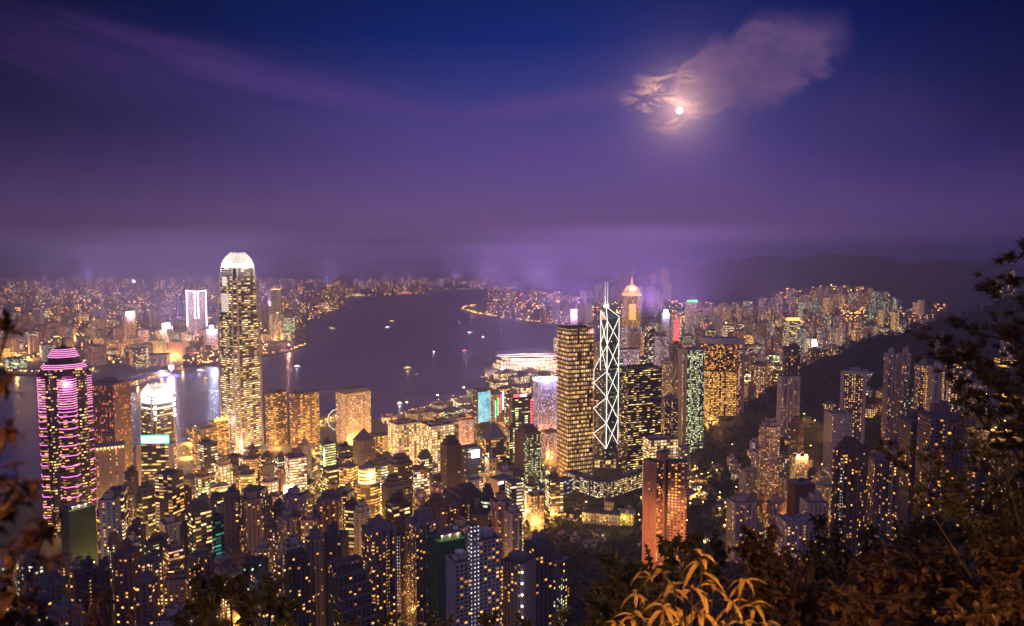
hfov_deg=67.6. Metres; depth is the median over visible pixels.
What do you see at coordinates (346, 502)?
office tower
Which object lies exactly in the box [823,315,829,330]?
apartment tower
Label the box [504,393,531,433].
office tower
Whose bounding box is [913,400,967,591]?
apartment tower
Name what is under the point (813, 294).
tower block
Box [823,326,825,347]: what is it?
apartment tower
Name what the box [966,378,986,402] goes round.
apartment block
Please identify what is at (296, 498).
apartment block
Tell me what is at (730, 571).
woodland
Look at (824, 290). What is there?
tower block
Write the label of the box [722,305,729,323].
tower block
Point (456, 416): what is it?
commercial block
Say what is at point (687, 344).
apartment tower
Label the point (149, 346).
tower block
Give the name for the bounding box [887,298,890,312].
tower block
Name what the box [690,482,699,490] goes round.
apartment block
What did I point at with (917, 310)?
tower block
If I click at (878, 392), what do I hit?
apartment block
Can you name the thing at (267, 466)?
office tower
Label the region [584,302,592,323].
tower block
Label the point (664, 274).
tower block
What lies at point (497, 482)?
office tower
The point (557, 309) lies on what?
tower block
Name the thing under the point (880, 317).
office tower
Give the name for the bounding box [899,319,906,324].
apartment tower
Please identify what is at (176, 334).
tower block
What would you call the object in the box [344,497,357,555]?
commercial block
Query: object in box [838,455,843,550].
stair window
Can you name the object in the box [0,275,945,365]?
distant city
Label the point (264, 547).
apartment block
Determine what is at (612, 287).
tower block
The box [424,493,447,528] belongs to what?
apartment tower
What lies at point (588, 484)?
office block
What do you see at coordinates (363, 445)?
office tower
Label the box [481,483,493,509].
commercial block
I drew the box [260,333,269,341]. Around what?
tower block
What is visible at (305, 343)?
shore lights
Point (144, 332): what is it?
commercial block
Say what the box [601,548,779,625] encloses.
shrub
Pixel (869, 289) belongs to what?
tower block
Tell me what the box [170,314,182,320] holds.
tower block
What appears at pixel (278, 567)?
apartment block
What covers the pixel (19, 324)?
tower block
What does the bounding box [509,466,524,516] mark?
commercial block
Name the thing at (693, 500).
apartment block
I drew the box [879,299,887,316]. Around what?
tower block
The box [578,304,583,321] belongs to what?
tower block
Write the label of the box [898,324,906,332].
office tower
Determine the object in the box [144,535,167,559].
office tower
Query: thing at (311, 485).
commercial block
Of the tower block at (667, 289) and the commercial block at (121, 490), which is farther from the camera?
the tower block at (667, 289)
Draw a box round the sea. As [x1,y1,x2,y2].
[0,259,1023,479]
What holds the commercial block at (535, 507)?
on the hillside
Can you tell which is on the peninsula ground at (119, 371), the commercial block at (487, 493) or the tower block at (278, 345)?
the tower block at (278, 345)
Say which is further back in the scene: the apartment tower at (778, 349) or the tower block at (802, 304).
the tower block at (802, 304)
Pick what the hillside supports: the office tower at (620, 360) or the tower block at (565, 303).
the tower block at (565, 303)
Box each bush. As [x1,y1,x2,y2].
[331,606,572,625]
[579,531,728,625]
[705,524,832,625]
[788,513,903,625]
[816,536,983,625]
[875,481,1023,625]
[927,525,1023,625]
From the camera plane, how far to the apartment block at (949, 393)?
1160.64 m
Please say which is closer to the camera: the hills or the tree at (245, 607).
the tree at (245, 607)
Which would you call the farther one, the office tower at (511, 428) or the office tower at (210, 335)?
the office tower at (210, 335)
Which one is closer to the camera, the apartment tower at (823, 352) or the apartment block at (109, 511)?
the apartment block at (109, 511)
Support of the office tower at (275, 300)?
on the peninsula ground at (119, 371)
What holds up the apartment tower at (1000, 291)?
on the hillside
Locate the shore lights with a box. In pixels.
[9,287,598,415]
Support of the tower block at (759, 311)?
on the hillside
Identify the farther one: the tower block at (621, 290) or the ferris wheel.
the tower block at (621, 290)
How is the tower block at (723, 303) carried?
on the hillside
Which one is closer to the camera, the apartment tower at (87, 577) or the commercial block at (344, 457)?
the apartment tower at (87, 577)
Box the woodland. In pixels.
[178,289,1023,625]
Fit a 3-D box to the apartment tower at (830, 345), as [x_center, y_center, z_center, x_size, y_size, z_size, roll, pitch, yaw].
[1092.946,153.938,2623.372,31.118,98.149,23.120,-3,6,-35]
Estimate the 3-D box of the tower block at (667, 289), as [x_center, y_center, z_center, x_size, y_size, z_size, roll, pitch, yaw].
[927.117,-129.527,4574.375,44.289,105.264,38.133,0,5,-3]
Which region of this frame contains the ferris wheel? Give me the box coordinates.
[326,409,335,431]
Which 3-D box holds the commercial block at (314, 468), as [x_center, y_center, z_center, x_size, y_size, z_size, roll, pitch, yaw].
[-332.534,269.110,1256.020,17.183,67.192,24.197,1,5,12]
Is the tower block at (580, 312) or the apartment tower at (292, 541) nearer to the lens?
the apartment tower at (292, 541)
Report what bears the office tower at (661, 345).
on the island ground at (186, 462)
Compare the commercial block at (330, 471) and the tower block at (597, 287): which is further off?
the tower block at (597, 287)
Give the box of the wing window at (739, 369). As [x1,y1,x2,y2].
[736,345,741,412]
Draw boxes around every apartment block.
[0,554,19,595]
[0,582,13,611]
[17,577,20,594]
[19,548,49,592]
[36,570,69,603]
[47,596,84,625]
[52,552,71,599]
[70,556,82,602]
[98,489,121,558]
[112,525,142,625]
[127,489,133,525]
[127,530,139,545]
[135,568,158,625]
[138,554,162,616]
[145,548,164,612]
[156,602,199,625]
[159,513,180,545]
[164,571,187,610]
[184,484,191,519]
[186,549,215,625]
[196,541,210,550]
[197,493,209,506]
[212,502,223,514]
[214,554,241,620]
[219,567,239,625]
[223,475,241,551]
[225,545,244,566]
[242,487,263,555]
[242,554,267,592]
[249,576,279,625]
[250,562,273,582]
[255,532,272,572]
[275,557,282,625]
[277,453,286,491]
[277,499,296,558]
[277,509,300,554]
[283,486,306,517]
[284,547,308,625]
[305,525,325,625]
[312,500,319,513]
[317,464,319,488]
[320,488,341,532]
[322,521,348,625]
[327,554,376,625]
[343,482,354,497]
[354,499,369,556]
[412,488,422,515]
[415,490,427,503]
[443,494,457,525]
[445,482,481,522]
[448,515,470,532]
[471,504,489,526]
[490,486,511,558]
[504,493,521,556]
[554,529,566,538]
[554,550,569,624]
[554,567,564,625]
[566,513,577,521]
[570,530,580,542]
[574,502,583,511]
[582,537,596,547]
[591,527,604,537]
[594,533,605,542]
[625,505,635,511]
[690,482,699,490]
[690,488,695,499]
[690,498,697,504]
[703,487,716,497]
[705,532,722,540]
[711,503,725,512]
[713,463,724,472]
[727,453,736,466]
[729,459,742,472]
[731,470,738,480]
[738,466,757,495]
[746,484,761,521]
[747,436,758,458]
[751,447,758,467]
[758,493,768,513]
[766,493,786,530]
[768,513,778,551]
[775,512,821,573]
[779,473,789,507]
[784,463,789,473]
[787,415,803,453]
[787,477,815,514]
[790,453,807,478]
[799,490,828,557]
[807,455,811,469]
[808,466,818,481]
[813,470,822,482]
[815,476,831,525]
[819,473,827,480]
[822,410,852,467]
[822,458,828,472]
[823,400,835,409]
[862,369,873,380]
[865,404,877,417]
[866,386,873,396]
[875,388,882,397]
[946,378,952,410]
[950,365,971,391]
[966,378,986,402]
[975,394,1000,439]
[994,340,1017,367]
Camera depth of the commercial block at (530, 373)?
2465.86 m
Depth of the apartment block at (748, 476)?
1070.14 m
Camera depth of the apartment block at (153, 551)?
699.15 m
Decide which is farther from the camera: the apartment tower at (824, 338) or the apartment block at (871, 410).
the apartment tower at (824, 338)
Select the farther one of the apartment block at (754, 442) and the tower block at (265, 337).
the tower block at (265, 337)
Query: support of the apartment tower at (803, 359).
on the hillside
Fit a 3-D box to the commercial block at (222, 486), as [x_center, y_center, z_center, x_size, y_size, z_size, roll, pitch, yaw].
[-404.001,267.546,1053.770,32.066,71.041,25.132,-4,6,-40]
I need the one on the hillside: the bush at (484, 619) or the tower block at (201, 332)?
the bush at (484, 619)
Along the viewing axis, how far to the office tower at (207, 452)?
1225.17 m
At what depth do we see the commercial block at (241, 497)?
957.15 m
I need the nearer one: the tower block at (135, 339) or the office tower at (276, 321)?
the tower block at (135, 339)
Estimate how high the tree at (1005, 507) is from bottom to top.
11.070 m
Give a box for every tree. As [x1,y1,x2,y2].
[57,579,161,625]
[166,562,303,625]
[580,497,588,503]
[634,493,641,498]
[873,234,1023,625]
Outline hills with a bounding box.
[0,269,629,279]
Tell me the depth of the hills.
11631.37 m
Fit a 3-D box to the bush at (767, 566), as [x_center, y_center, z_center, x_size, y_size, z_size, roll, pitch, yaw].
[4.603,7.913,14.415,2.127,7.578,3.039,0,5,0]
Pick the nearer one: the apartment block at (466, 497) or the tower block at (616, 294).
the apartment block at (466, 497)
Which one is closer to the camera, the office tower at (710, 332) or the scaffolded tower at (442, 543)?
the scaffolded tower at (442, 543)
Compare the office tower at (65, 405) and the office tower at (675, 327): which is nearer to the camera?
the office tower at (65, 405)
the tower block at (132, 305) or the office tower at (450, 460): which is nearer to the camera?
the office tower at (450, 460)
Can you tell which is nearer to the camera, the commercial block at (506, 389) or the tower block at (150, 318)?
the commercial block at (506, 389)
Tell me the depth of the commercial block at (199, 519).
785.84 m
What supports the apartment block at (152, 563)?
on the hillside
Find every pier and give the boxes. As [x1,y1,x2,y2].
[130,365,185,387]
[182,425,195,438]
[320,411,335,423]
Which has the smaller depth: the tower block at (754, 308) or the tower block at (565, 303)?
the tower block at (754, 308)
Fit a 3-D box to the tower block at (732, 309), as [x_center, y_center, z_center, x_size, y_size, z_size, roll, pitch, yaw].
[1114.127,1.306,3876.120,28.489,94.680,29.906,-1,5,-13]
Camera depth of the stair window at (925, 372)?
1042.80 m
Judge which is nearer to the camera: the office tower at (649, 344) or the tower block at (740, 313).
the office tower at (649, 344)
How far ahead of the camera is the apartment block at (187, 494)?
945.28 m
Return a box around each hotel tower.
[94,440,125,506]
[701,336,744,415]
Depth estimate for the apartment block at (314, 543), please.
683.93 m
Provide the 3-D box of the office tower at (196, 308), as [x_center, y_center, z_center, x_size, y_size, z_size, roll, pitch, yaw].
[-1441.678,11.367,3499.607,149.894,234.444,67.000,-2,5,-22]
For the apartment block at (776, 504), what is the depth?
901.58 m
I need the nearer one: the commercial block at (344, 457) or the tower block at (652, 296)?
the commercial block at (344, 457)
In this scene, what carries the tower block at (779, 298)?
on the hillside
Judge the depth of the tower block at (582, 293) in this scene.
5022.78 m
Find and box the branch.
[0,308,69,625]
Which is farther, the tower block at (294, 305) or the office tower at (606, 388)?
the tower block at (294, 305)
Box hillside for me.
[0,253,1023,625]
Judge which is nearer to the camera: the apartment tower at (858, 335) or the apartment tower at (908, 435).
the apartment tower at (908, 435)
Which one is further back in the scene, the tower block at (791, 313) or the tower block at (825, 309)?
the tower block at (825, 309)
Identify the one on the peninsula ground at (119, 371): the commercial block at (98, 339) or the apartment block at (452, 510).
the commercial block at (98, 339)
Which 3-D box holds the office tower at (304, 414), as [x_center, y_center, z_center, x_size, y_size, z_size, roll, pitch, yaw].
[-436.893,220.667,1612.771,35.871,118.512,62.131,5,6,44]
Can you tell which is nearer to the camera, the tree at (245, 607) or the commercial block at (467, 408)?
the tree at (245, 607)
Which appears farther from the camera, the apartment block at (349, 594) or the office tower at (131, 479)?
the office tower at (131, 479)
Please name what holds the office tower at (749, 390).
on the hillside
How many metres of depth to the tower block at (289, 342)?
3276.58 m
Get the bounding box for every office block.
[524,475,572,507]
[565,469,605,498]
[601,467,642,497]
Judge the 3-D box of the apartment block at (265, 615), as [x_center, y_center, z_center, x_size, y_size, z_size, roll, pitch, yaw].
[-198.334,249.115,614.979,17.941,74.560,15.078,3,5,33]
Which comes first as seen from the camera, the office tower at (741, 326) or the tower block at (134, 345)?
the tower block at (134, 345)
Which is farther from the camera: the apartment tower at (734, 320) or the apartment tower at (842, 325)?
the apartment tower at (734, 320)
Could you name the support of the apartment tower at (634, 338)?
on the island ground at (186, 462)
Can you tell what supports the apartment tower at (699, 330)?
on the island ground at (186, 462)
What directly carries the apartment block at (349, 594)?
on the hillside
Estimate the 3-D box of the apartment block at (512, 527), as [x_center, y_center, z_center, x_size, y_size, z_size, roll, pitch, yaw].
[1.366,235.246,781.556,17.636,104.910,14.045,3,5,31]
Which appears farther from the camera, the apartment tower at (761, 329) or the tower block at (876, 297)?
the tower block at (876, 297)
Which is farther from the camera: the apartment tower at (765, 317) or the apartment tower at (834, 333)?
the apartment tower at (765, 317)
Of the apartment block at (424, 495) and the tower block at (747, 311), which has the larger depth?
the tower block at (747, 311)
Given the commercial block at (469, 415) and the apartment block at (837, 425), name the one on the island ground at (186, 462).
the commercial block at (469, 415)
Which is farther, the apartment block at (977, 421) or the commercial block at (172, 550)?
the apartment block at (977, 421)
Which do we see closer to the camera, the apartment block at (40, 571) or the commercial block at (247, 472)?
the apartment block at (40, 571)
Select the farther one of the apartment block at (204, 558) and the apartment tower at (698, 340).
the apartment tower at (698, 340)
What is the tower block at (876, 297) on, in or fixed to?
on the hillside
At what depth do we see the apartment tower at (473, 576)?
567.95 m
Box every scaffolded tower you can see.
[60,485,97,565]
[427,524,465,625]
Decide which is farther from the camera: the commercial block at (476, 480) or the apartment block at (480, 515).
the commercial block at (476, 480)
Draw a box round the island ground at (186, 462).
[0,304,801,499]
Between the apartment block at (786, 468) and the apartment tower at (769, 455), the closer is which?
the apartment tower at (769, 455)
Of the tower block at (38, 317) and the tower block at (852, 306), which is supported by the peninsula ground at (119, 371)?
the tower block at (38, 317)
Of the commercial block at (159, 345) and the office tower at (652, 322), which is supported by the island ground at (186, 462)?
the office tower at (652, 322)
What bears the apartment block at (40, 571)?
on the hillside
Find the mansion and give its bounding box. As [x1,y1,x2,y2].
[580,496,639,526]
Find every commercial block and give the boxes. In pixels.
[0,346,10,356]
[6,357,26,367]
[19,341,23,349]
[27,332,37,341]
[93,336,103,344]
[97,507,99,559]
[106,348,121,357]
[110,484,128,541]
[114,341,124,355]
[124,347,134,358]
[129,347,137,365]
[134,346,148,368]
[136,481,155,539]
[138,328,148,341]
[148,339,165,352]
[150,531,169,543]
[162,535,183,570]
[181,330,186,340]
[183,332,194,340]
[184,472,191,483]
[185,465,196,485]
[185,498,195,519]
[187,497,212,554]
[190,483,195,499]
[195,467,210,497]
[200,345,214,351]
[210,491,223,510]
[211,481,229,493]
[214,455,232,485]
[217,449,223,458]
[226,452,241,465]
[232,467,238,489]
[239,446,248,464]
[239,465,255,494]
[240,476,246,514]
[242,484,267,525]
[243,450,259,484]
[261,450,273,480]
[261,473,277,494]
[269,491,281,505]
[272,497,282,523]
[281,331,291,339]
[284,447,306,492]
[301,478,314,512]
[301,511,318,542]
[307,474,314,494]
[311,456,317,492]
[313,508,320,532]
[314,454,319,463]
[316,474,328,501]
[322,463,341,490]
[335,486,349,529]
[339,451,351,464]
[339,460,357,487]
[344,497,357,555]
[358,460,372,475]
[371,455,387,514]
[381,412,396,423]
[385,452,391,460]
[385,490,409,525]
[405,409,432,420]
[413,463,428,496]
[415,494,426,508]
[417,449,432,473]
[429,408,442,416]
[429,472,434,494]
[430,400,446,408]
[430,472,440,492]
[433,462,437,473]
[443,406,461,416]
[444,418,458,426]
[447,413,463,419]
[453,398,468,406]
[458,405,472,412]
[465,411,472,417]
[466,474,482,490]
[467,390,472,397]
[481,463,484,486]
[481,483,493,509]
[490,380,507,388]
[494,371,507,379]
[496,369,515,375]
[497,385,511,393]
[498,456,514,468]
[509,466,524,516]
[511,370,532,378]
[512,384,532,388]
[514,373,528,383]
[517,385,530,393]
[521,367,538,373]
[524,487,546,530]
[525,476,538,518]
[534,371,551,376]
[541,468,546,482]
[544,470,565,519]
[755,517,765,545]
[779,450,792,474]
[825,466,832,477]
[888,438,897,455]
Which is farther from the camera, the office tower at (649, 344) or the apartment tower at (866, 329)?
the apartment tower at (866, 329)
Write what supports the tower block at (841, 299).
on the hillside
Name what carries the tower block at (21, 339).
on the peninsula ground at (119, 371)
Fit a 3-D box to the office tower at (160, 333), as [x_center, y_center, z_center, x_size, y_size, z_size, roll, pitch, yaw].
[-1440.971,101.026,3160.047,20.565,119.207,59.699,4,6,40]
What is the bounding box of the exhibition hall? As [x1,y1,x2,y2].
[493,349,556,369]
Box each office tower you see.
[36,336,96,537]
[92,376,132,470]
[124,311,135,343]
[124,465,138,517]
[136,435,176,485]
[139,382,177,467]
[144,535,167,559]
[155,323,170,342]
[155,468,184,531]
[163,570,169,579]
[168,560,182,572]
[180,520,187,571]
[186,290,207,335]
[192,423,217,473]
[197,437,217,482]
[203,325,217,349]
[208,415,228,454]
[212,511,224,557]
[218,252,263,450]
[241,515,242,551]
[247,443,260,480]
[262,457,274,478]
[265,389,287,446]
[267,289,282,326]
[269,312,283,340]
[275,451,284,477]
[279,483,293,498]
[289,389,319,447]
[297,438,311,477]
[319,437,335,495]
[336,385,370,444]
[336,441,352,463]
[343,501,347,529]
[353,428,374,466]
[353,465,380,517]
[369,431,387,454]
[387,452,412,515]
[388,418,419,465]
[420,418,453,472]
[431,482,442,496]
[440,435,461,488]
[459,417,473,444]
[461,443,480,483]
[473,387,489,445]
[480,421,506,462]
[485,450,497,482]
[488,473,514,497]
[490,388,504,431]
[496,463,512,475]
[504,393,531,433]
[505,421,517,461]
[505,478,522,550]
[515,423,540,487]
[533,376,556,430]
[540,428,556,459]
[554,337,557,356]
[556,324,593,476]
[569,309,577,324]
[593,270,618,468]
[598,355,622,407]
[618,363,661,473]
[619,347,638,365]
[621,276,641,355]
[639,355,644,363]
[642,331,643,354]
[642,434,677,503]
[644,328,657,363]
[645,324,655,330]
[648,321,657,331]
[654,331,668,365]
[660,310,669,335]
[661,356,676,397]
[661,393,677,437]
[669,340,681,376]
[671,315,679,343]
[677,316,681,336]
[677,346,704,452]
[677,445,690,505]
[685,300,697,332]
[700,319,711,328]
[705,328,715,335]
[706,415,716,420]
[722,324,734,336]
[737,322,745,333]
[744,332,752,344]
[744,371,750,383]
[744,381,755,401]
[745,344,753,359]
[767,352,779,378]
[771,370,781,386]
[772,362,781,371]
[783,318,799,346]
[805,337,815,352]
[810,340,817,347]
[839,330,842,344]
[852,328,861,339]
[854,321,858,328]
[877,308,883,326]
[880,327,890,334]
[890,311,898,331]
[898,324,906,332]
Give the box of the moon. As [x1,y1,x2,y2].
[676,107,682,113]
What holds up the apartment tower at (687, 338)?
on the island ground at (186, 462)
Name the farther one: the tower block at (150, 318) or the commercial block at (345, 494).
the tower block at (150, 318)
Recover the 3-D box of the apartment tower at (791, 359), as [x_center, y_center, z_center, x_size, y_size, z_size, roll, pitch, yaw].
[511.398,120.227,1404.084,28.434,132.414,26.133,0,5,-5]
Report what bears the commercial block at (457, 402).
on the island ground at (186, 462)
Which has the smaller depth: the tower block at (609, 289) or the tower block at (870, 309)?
the tower block at (870, 309)
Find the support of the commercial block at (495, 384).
on the island ground at (186, 462)
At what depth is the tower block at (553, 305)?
4386.40 m
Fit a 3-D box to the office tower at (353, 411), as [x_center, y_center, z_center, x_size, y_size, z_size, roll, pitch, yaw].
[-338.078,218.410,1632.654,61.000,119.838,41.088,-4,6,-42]
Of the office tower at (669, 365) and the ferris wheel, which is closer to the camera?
the office tower at (669, 365)
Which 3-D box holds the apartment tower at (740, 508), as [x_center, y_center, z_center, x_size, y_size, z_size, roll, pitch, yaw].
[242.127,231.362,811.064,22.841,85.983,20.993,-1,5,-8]
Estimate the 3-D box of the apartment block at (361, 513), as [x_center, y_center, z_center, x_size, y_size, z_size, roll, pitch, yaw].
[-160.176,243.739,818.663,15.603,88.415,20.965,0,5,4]
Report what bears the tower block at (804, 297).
on the hillside
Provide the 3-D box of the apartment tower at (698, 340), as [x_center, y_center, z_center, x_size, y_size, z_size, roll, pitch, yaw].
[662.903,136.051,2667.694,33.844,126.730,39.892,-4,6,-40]
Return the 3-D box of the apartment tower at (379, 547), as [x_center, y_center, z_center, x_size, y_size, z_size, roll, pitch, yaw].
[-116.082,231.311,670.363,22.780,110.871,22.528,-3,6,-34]
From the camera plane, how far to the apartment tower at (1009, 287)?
1855.95 m
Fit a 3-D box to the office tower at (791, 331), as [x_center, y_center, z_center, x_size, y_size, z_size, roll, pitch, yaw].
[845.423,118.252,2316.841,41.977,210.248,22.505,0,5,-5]
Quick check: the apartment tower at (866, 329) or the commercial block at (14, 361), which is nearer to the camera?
the commercial block at (14, 361)
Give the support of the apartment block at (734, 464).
on the hillside
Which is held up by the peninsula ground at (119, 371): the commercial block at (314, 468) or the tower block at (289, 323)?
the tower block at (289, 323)
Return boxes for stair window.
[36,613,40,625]
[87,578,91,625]
[386,535,389,623]
[397,536,399,611]
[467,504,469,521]
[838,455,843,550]
[886,465,892,557]
[923,369,926,407]
[937,425,946,591]
[941,372,944,399]
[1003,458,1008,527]
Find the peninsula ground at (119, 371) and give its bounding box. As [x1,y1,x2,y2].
[0,275,547,381]
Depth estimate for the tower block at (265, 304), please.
4849.21 m
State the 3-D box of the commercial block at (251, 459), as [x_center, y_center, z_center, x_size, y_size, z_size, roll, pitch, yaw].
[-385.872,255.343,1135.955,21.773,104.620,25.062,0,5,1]
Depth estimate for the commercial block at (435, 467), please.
1240.50 m
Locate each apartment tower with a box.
[18,584,52,625]
[74,555,102,625]
[99,556,113,625]
[106,531,120,614]
[128,516,145,556]
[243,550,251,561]
[264,517,277,579]
[267,490,271,519]
[282,532,304,625]
[329,477,337,489]
[361,514,396,625]
[382,474,404,518]
[396,517,405,612]
[405,506,440,625]
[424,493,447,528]
[446,523,501,625]
[502,529,553,625]
[593,339,599,353]
[593,351,598,369]
[593,378,593,425]
[619,319,621,347]
[628,329,640,352]
[642,328,644,352]
[642,450,686,589]
[669,326,670,343]
[680,333,694,344]
[682,343,694,347]
[689,324,698,334]
[695,327,704,334]
[695,334,704,347]
[706,324,715,328]
[710,315,721,335]
[726,491,755,562]
[731,317,737,329]
[733,329,743,338]
[742,318,751,333]
[746,353,758,372]
[751,361,766,392]
[752,331,755,343]
[752,342,762,353]
[753,363,765,397]
[755,336,764,354]
[756,320,767,348]
[757,354,765,360]
[757,417,780,499]
[761,313,769,320]
[763,361,770,390]
[765,320,770,334]
[767,333,770,349]
[770,320,772,335]
[773,345,782,359]
[774,317,780,327]
[774,327,782,345]
[776,375,800,439]
[782,343,799,375]
[800,326,804,353]
[800,356,805,366]
[808,321,813,336]
[808,347,820,364]
[816,325,824,347]
[819,317,826,331]
[821,349,826,357]
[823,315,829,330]
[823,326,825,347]
[825,343,836,348]
[827,346,842,355]
[829,325,839,345]
[830,436,868,556]
[833,315,839,326]
[839,321,845,343]
[839,367,866,443]
[847,320,853,335]
[855,332,862,341]
[859,320,865,329]
[861,324,870,339]
[866,447,897,557]
[871,324,879,336]
[881,347,897,446]
[894,407,926,578]
[895,346,911,442]
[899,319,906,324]
[903,375,913,416]
[912,357,931,410]
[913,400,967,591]
[926,361,944,411]
[934,331,946,399]
[952,347,965,415]
[963,447,989,543]
[990,441,1020,527]
[995,276,1002,300]
[1006,267,1015,295]
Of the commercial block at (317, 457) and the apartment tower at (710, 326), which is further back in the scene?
the apartment tower at (710, 326)
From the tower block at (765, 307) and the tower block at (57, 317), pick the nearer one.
the tower block at (765, 307)
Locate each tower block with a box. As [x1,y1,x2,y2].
[0,336,19,352]
[4,322,22,336]
[14,334,25,344]
[19,314,33,329]
[28,335,37,353]
[33,311,43,324]
[38,326,49,340]
[41,343,55,360]
[50,321,62,327]
[50,327,55,337]
[52,315,60,321]
[56,325,71,336]
[59,337,73,347]
[66,326,75,340]
[78,313,88,320]
[83,327,93,338]
[85,344,106,365]
[92,309,105,324]
[93,329,105,339]
[94,318,107,339]
[113,327,123,341]
[121,313,125,326]
[124,307,133,312]
[125,352,129,363]
[127,303,137,318]
[128,336,143,346]
[129,343,139,346]
[139,342,152,352]
[149,308,153,322]
[151,308,161,326]
[161,323,170,334]
[162,314,169,321]
[164,306,172,314]
[168,340,184,358]
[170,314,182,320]
[171,330,181,340]
[173,321,184,327]
[177,303,183,317]
[185,347,195,353]
[198,328,203,335]
[211,311,218,325]
[259,305,264,320]
[260,302,267,309]
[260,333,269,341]
[261,309,267,326]
[272,341,285,349]
[283,340,292,346]
[284,316,294,332]
[291,301,297,312]
[536,293,542,300]
[548,303,555,322]
[554,302,559,317]
[562,300,568,313]
[568,303,574,314]
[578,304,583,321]
[580,290,586,301]
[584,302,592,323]
[585,293,590,298]
[588,290,593,297]
[594,284,601,301]
[599,289,604,301]
[608,284,614,296]
[610,285,618,301]
[613,288,618,299]
[619,273,625,288]
[619,288,624,299]
[646,285,655,306]
[648,303,657,315]
[650,290,658,303]
[651,272,656,284]
[655,292,662,312]
[661,267,668,284]
[663,282,671,299]
[703,311,710,316]
[709,306,715,315]
[721,301,726,318]
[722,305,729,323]
[728,304,735,318]
[736,307,745,322]
[741,306,749,317]
[743,300,749,318]
[750,312,756,320]
[752,305,758,312]
[757,307,762,320]
[762,303,767,313]
[768,308,773,322]
[771,295,775,314]
[776,304,782,325]
[777,294,782,304]
[786,289,793,303]
[789,297,794,308]
[789,309,794,317]
[790,303,798,317]
[798,301,806,318]
[801,294,808,301]
[802,308,809,318]
[805,300,813,312]
[809,289,816,300]
[811,302,813,312]
[814,287,819,296]
[814,297,819,317]
[819,297,821,315]
[821,287,827,297]
[821,296,829,317]
[830,296,834,312]
[833,293,838,306]
[836,286,842,301]
[838,294,844,306]
[845,292,849,302]
[849,292,856,302]
[849,303,855,309]
[851,301,859,309]
[855,290,862,305]
[861,291,869,305]
[866,287,872,299]
[867,302,874,320]
[872,290,879,312]
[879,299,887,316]
[880,294,887,299]
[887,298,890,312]
[892,297,897,311]
[912,301,922,316]
[918,298,924,313]
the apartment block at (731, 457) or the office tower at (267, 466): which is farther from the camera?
the apartment block at (731, 457)
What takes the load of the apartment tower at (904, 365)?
on the hillside
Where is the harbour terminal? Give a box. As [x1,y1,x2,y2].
[148,353,170,366]
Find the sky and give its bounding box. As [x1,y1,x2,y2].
[0,0,1023,258]
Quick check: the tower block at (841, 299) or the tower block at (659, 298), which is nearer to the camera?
the tower block at (841, 299)
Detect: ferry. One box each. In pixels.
[351,293,366,296]
[397,291,415,294]
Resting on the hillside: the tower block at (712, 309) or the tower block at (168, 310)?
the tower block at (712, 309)
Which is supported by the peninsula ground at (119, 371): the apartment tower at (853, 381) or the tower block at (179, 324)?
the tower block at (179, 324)
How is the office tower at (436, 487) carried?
on the hillside
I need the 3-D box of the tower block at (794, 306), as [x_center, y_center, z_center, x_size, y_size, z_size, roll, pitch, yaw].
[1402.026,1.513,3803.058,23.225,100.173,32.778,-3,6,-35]
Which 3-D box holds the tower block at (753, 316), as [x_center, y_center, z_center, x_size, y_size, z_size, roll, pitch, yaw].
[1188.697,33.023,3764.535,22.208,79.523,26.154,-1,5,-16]
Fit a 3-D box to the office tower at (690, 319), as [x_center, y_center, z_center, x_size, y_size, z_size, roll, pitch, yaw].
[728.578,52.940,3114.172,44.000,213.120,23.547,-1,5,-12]
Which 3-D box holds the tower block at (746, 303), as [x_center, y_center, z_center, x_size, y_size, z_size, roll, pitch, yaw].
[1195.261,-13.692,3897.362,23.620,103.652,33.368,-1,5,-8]
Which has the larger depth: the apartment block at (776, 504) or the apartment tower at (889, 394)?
the apartment tower at (889, 394)
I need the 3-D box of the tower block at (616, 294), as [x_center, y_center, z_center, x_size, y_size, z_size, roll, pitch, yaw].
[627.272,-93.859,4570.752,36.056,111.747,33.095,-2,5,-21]
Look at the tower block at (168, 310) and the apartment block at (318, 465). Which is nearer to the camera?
the apartment block at (318, 465)
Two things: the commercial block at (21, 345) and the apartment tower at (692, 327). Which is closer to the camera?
the apartment tower at (692, 327)
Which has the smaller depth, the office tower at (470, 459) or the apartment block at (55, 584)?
the apartment block at (55, 584)
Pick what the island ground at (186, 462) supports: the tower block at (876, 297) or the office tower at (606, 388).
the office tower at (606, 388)
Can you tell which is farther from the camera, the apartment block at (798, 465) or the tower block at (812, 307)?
the tower block at (812, 307)
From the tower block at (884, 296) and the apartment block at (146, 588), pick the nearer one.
the apartment block at (146, 588)
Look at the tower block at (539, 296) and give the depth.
5245.48 m
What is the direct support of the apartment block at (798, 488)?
on the hillside
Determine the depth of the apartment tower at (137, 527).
819.02 m

